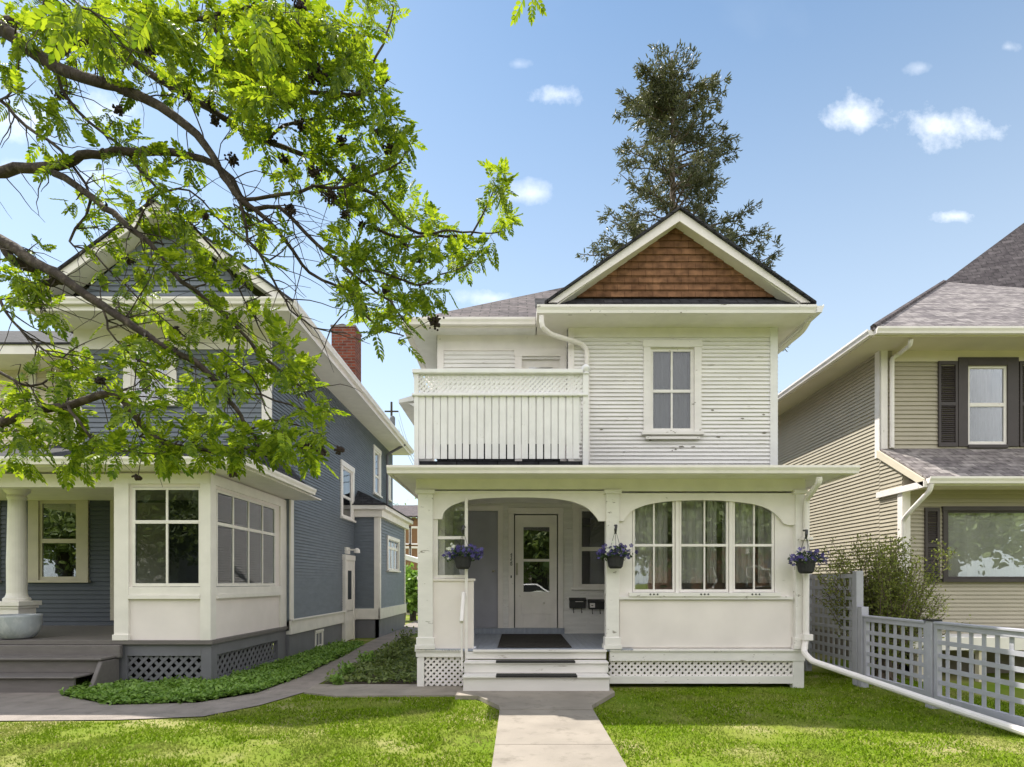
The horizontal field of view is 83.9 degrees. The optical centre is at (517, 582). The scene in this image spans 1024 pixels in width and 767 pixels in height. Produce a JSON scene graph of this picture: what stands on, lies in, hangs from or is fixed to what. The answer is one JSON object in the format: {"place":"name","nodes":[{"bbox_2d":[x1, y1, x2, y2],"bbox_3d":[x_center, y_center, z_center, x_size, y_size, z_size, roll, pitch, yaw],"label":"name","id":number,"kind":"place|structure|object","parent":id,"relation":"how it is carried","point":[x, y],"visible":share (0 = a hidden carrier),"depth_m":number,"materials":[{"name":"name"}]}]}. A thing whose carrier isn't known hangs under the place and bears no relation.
{"place":"outdoors","nodes":[
{"label":"outdoors","id":0,"kind":"place"},
{"bbox_2d":[0,620,417,720],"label":"side path","id":1,"kind":"structure","parent":0,"point":[32,706],"depth_m":6.75,"materials":[{"name":"concrete"}]},
{"bbox_2d":[304,684,461,696],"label":"cross path","id":2,"kind":"structure","parent":0,"point":[375,690],"depth_m":7.57,"materials":[{"name":"concrete"}]},
{"bbox_2d":[406,555,417,614],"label":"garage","id":3,"kind":"structure","parent":0,"point":[411,558],"depth_m":25.70,"materials":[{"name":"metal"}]},
{"bbox_2d":[0,615,1023,766],"bbox_3d":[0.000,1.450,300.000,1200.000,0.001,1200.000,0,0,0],"label":"ground","id":4,"kind":"structure","parent":0,"point":[1019,692],"depth_m":5.53,"materials":[{"name":"green plant"}]},
{"bbox_2d":[0,199,413,692],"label":"blue house","id":5,"kind":"structure","parent":4,"relation":"on","point":[125,575],"depth_m":9.90,"materials":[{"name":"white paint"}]},
{"bbox_2d":[0,614,42,639],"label":"planter bowl","id":6,"kind":"object","parent":5,"relation":"on","point":[19,626],"visible":1,"depth_m":8.13,"materials":[{"name":"ceramic"}]},
{"bbox_2d":[10,371,37,406],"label":"window","id":7,"kind":"structure","parent":5,"relation":"in","point":[30,378],"depth_m":10.86,"materials":[{"name":"white glass"}]},
{"bbox_2d":[27,500,90,582],"bbox_3d":[-8.768,-0.838,11.310,1.206,1.861,0.980,0,0,0],"label":"window","id":8,"kind":"structure","parent":5,"relation":"in","point":[58,530],"depth_m":10.89,"materials":[{"name":"beige glass"}]},
{"bbox_2d":[120,339,177,406],"bbox_3d":[-6.374,-3.595,10.310,0.980,1.273,0.980,0,0,0],"label":"window","id":9,"kind":"structure","parent":5,"relation":"in","point":[128,380],"depth_m":9.88,"materials":[{"name":"white glass"}]},
{"bbox_2d":[137,503,169,582],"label":"window","id":10,"kind":"structure","parent":5,"relation":"in","point":[151,538],"depth_m":10.87,"materials":[{"name":"clear glass"}]},
{"bbox_2d":[132,487,199,586],"bbox_3d":[-4.984,-0.654,8.102,0.993,1.407,0.036,0,0,0],"label":"window","id":11,"kind":"structure","parent":5,"relation":"in","point":[134,521],"depth_m":8.09,"materials":[{"name":"white paint"}]},
{"bbox_2d":[216,489,275,585],"bbox_3d":[-4.382,-0.654,9.265,0.036,1.407,2.030,0,0,0],"label":"window","id":12,"kind":"structure","parent":5,"relation":"in","point":[245,528],"depth_m":9.14,"materials":[{"name":"grey glass"}]},
{"bbox_2d":[315,629,323,645],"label":"window","id":13,"kind":"structure","parent":5,"relation":"in","point":[321,630],"depth_m":12.38,"materials":[{"name":"white glass"}]},
{"bbox_2d":[340,459,355,522],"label":"window","id":14,"kind":"structure","parent":5,"relation":"in","point":[347,473],"depth_m":14.34,"materials":[{"name":"white glass"}]},
{"bbox_2d":[347,560,352,640],"bbox_3d":[-4.243,0.430,14.320,0.035,2.000,0.600,0,0,0],"label":"side door","id":15,"kind":"structure","parent":5,"relation":"in","point":[349,563],"depth_m":14.31,"materials":[{"name":"white wood"}]},
{"bbox_2d":[373,444,382,497],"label":"window","id":16,"kind":"structure","parent":5,"relation":"in","point":[377,453],"depth_m":17.35,"materials":[{"name":"white glass"}]},
{"bbox_2d":[389,476,391,501],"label":"window","id":17,"kind":"structure","parent":5,"relation":"in","point":[390,500],"depth_m":18.98,"materials":[{"name":"white glass"}]},
{"bbox_2d":[387,535,400,572],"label":"window","id":18,"kind":"structure","parent":5,"relation":"in","point":[393,550],"depth_m":16.67,"materials":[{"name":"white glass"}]},
{"bbox_2d":[0,0,546,490],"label":"rowan tree","id":19,"kind":"object","parent":4,"relation":"on","point":[266,42],"visible":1,"depth_m":2.74,"materials":[{"name":"green plant"}]},
{"bbox_2d":[328,672,344,684],"bbox_3d":[-2.559,1.386,8.015,0.211,0.241,0.232,0,0,-39],"label":"leafy plant","id":20,"kind":"object","parent":4,"relation":"on","point":[336,679],"visible":0.94,"depth_m":7.98,"materials":[{"name":"green plant"}]},
{"bbox_2d":[323,647,416,683],"bbox_3d":[-2.175,1.432,10.810,1.450,0.001,5.380,0,0,0],"label":"planting bed","id":21,"kind":"object","parent":4,"relation":"on","point":[386,682],"visible":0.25,"depth_m":8.20,"materials":[{"name":"soil"}]},
{"bbox_2d":[337,660,356,676],"bbox_3d":[-2.624,1.326,8.720,0.254,0.342,0.278,0,0,-38],"label":"leafy plant","id":22,"kind":"object","parent":21,"relation":"on","point":[348,667],"visible":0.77,"depth_m":8.68,"materials":[{"name":"green plant"}]},
{"bbox_2d":[357,650,375,667],"bbox_3d":[-2.581,1.305,9.719,0.266,0.339,0.391,0,0,-44],"label":"leafy plant","id":23,"kind":"object","parent":21,"relation":"on","point":[364,657],"visible":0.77,"depth_m":9.70,"materials":[{"name":"green plant"}]},
{"bbox_2d":[323,637,416,682],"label":"bed plants","id":24,"kind":"object","parent":21,"relation":"on","point":[386,667],"visible":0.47,"depth_m":9.06,"materials":[{"name":"green plant"}]},
{"bbox_2d":[380,639,406,659],"bbox_3d":[-2.226,1.242,10.180,0.416,0.455,0.520,0,0,0],"label":"leafy plant","id":25,"kind":"object","parent":21,"relation":"on","point":[387,652],"visible":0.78,"depth_m":10.13,"materials":[{"name":"green plant"}]},
{"bbox_2d":[391,626,417,646],"bbox_3d":[-2.452,1.197,12.275,0.551,0.570,0.536,0,0,36],"label":"leafy plant","id":26,"kind":"object","parent":21,"relation":"on","point":[405,638],"visible":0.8,"depth_m":12.28,"materials":[{"name":"green plant"}]},
{"bbox_2d":[385,402,413,506],"bbox_3d":[-4.617,-4.356,24.100,0.766,11.611,16.867,0,0,-17],"label":"utility pole","id":27,"kind":"object","parent":4,"relation":"on","point":[392,417],"visible":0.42,"depth_m":31.95,"materials":[{"name":"brown wood"}]},
{"bbox_2d":[393,505,417,569],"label":"house","id":28,"kind":"structure","parent":4,"relation":"on","point":[411,533],"depth_m":34.00,"materials":[{"name":"brown"}]},
{"bbox_2d":[409,526,417,544],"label":"window","id":29,"kind":"structure","parent":28,"relation":"in","point":[412,527],"depth_m":33.99,"materials":[{"name":"white paint"}]},
{"bbox_2d":[409,546,417,557],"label":"window","id":30,"kind":"structure","parent":28,"relation":"in","point":[412,547],"depth_m":33.99,"materials":[{"name":"white paint"}]},
{"bbox_2d":[406,562,417,620],"bbox_3d":[-4.067,0.283,21.982,2.238,2.333,2.335,0,0,-19],"label":"shrubby tree","id":31,"kind":"object","parent":4,"relation":"on","point":[411,589],"visible":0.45,"depth_m":21.47,"materials":[{"name":"green plant"}]},
{"bbox_2d":[455,687,626,766],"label":"walkway","id":32,"kind":"structure","parent":4,"relation":"on","point":[550,729],"depth_m":5.44,"materials":[{"name":"concrete"}]},
{"bbox_2d":[575,38,790,391],"bbox_3d":[5.981,-9.437,21.846,9.033,21.778,8.957,0,0,0],"label":"conifer tree","id":33,"kind":"object","parent":4,"relation":"on","point":[661,100],"visible":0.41,"depth_m":21.18,"materials":[{"name":"green plant"}]},
{"bbox_2d":[386,205,1023,735],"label":"white house","id":34,"kind":"structure","parent":4,"relation":"on","point":[630,389],"depth_m":8.16,"materials":[{"name":"paint"}]},
{"bbox_2d":[442,525,483,568],"bbox_3d":[-0.726,-0.489,7.706,0.539,0.600,0.423,0,0,26],"label":"hanging basket","id":35,"kind":"object","parent":34,"relation":"hanging from","point":[463,561],"visible":1,"depth_m":7.64,"materials":[{"name":"metal"}]},
{"bbox_2d":[454,511,497,627],"bbox_3d":[-0.804,-0.196,10.315,0.885,2.211,0.090,0,0,0],"label":"door","id":36,"kind":"structure","parent":34,"relation":"in","point":[482,525],"depth_m":10.32,"materials":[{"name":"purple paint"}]},
{"bbox_2d":[498,634,571,647],"bbox_3d":[0.234,0.900,8.990,1.039,0.012,2.020,0,0,0],"label":"doormat","id":37,"kind":"object","parent":34,"relation":"on","point":[532,641],"visible":1,"depth_m":8.71,"materials":[{"name":"black rubber"}]},
{"bbox_2d":[515,515,556,627],"bbox_3d":[0.325,-0.209,10.315,0.759,2.039,0.070,0,0,0],"label":"door","id":38,"kind":"structure","parent":34,"relation":"in","point":[532,609],"depth_m":10.31,"materials":[{"name":"white paint"}]},
{"bbox_2d":[522,359,559,391],"bbox_3d":[0.361,-2.612,8.995,0.597,1.825,0.030,0,0,0],"label":"balcony door","id":39,"kind":"structure","parent":34,"relation":"in","point":[526,363],"depth_m":8.98,"materials":[{"name":"white paint"}]},
{"bbox_2d":[569,598,586,612],"bbox_3d":[1.071,0.403,10.228,0.307,0.279,0.117,0,0,0],"label":"mailbox","id":40,"kind":"object","parent":34,"relation":"attached to","point":[577,603],"visible":1,"depth_m":10.19,"materials":[{"name":"metal"}]},
{"bbox_2d":[571,503,604,589],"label":"window","id":41,"kind":"structure","parent":34,"relation":"in","point":[588,532],"depth_m":11.20,"materials":[{"name":"grey glass"}]},
{"bbox_2d":[588,599,604,613],"bbox_3d":[1.405,0.425,10.228,0.296,0.270,0.117,0,0,0],"label":"mailbox","id":42,"kind":"object","parent":34,"relation":"attached to","point":[595,604],"visible":1,"depth_m":10.19,"materials":[{"name":"metal"}]},
{"bbox_2d":[596,524,637,568],"bbox_3d":[1.328,-0.496,7.692,0.559,0.600,0.390,0,0,0],"label":"hanging basket","id":43,"kind":"object","parent":34,"relation":"hanging from","point":[615,559],"visible":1,"depth_m":7.64,"materials":[{"name":"metal"}]},
{"bbox_2d":[632,501,674,591],"bbox_3d":[1.888,-0.528,7.942,0.607,1.313,0.036,0,0,0],"label":"window","id":44,"kind":"structure","parent":34,"relation":"in","point":[653,545],"depth_m":7.93,"materials":[{"name":"white paint"}]},
{"bbox_2d":[647,510,689,588],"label":"window","id":45,"kind":"structure","parent":34,"relation":"in","point":[669,512],"depth_m":9.56,"materials":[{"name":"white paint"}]},
{"bbox_2d":[641,340,703,434],"bbox_3d":[2.348,-2.966,8.707,0.941,1.443,0.195,0,0,0],"label":"window","id":46,"kind":"structure","parent":34,"relation":"in","point":[672,369],"depth_m":8.70,"materials":[{"name":"white paint"}]},
{"bbox_2d":[679,500,727,591],"bbox_3d":[2.585,-0.528,7.942,0.703,1.313,0.036,0,0,0],"label":"window","id":47,"kind":"structure","parent":34,"relation":"in","point":[703,545],"depth_m":7.93,"materials":[{"name":"white paint"}]},
{"bbox_2d":[735,510,748,588],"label":"window","id":48,"kind":"structure","parent":34,"relation":"in","point":[736,584],"depth_m":9.56,"materials":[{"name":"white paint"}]},
{"bbox_2d":[733,502,773,591],"bbox_3d":[3.276,-0.528,7.942,0.593,1.313,0.036,0,0,0],"label":"window","id":49,"kind":"structure","parent":34,"relation":"in","point":[753,545],"depth_m":7.93,"materials":[{"name":"white paint"}]},
{"bbox_2d":[788,529,829,573],"bbox_3d":[3.872,-0.425,7.636,0.520,0.596,0.369,0,0,0],"label":"hanging basket","id":50,"kind":"object","parent":34,"relation":"hanging from","point":[806,565],"visible":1,"depth_m":7.59,"materials":[{"name":"metal"}]},
{"bbox_2d":[812,529,970,680],"bbox_3d":[5.463,0.328,8.446,2.273,2.264,1.439,0,0,0],"label":"shrub","id":51,"kind":"object","parent":4,"relation":"on","point":[893,596],"visible":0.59,"depth_m":8.30,"materials":[{"name":"green plant"}]},
{"bbox_2d":[778,223,1023,672],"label":"tan house","id":52,"kind":"structure","parent":4,"relation":"on","point":[913,408],"depth_m":9.73,"materials":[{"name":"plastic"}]},
{"bbox_2d":[940,506,1023,581],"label":"window","id":53,"kind":"structure","parent":52,"relation":"in","point":[988,541],"depth_m":9.26,"materials":[{"name":"grey glass"}]},
{"bbox_2d":[968,367,1006,443],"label":"window","id":54,"kind":"structure","parent":52,"relation":"in","point":[987,386],"depth_m":9.83,"materials":[{"name":"white glass"}]},
{"bbox_2d":[804,571,1023,726],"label":"trellis fence","id":55,"kind":"object","parent":4,"relation":"on","point":[860,618],"visible":0.8,"depth_m":6.82,"materials":[{"name":"grey paint"}]},
{"bbox_2d":[913,634,1023,681],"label":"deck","id":56,"kind":"structure","parent":4,"relation":"on","point":[1004,643],"depth_m":8.30,"materials":[{"name":"white paint"}]},
{"label":"soil strip","id":57,"kind":"structure","parent":4,"relation":"on","visible":0},
{"bbox_2d":[58,638,363,704],"bbox_3d":[-4.607,1.378,10.044,2.762,0.246,6.721,0,0,0],"label":"ground cover","id":58,"kind":"object","parent":57,"relation":"on","point":[263,676],"visible":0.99,"depth_m":7.66,"materials":[{"name":"green plant"}]},
{"bbox_2d":[0,0,1023,517],"label":"sky","id":59,"kind":"structure","parent":0,"point":[882,141],"materials":[{"name":"blue"}]}
]}

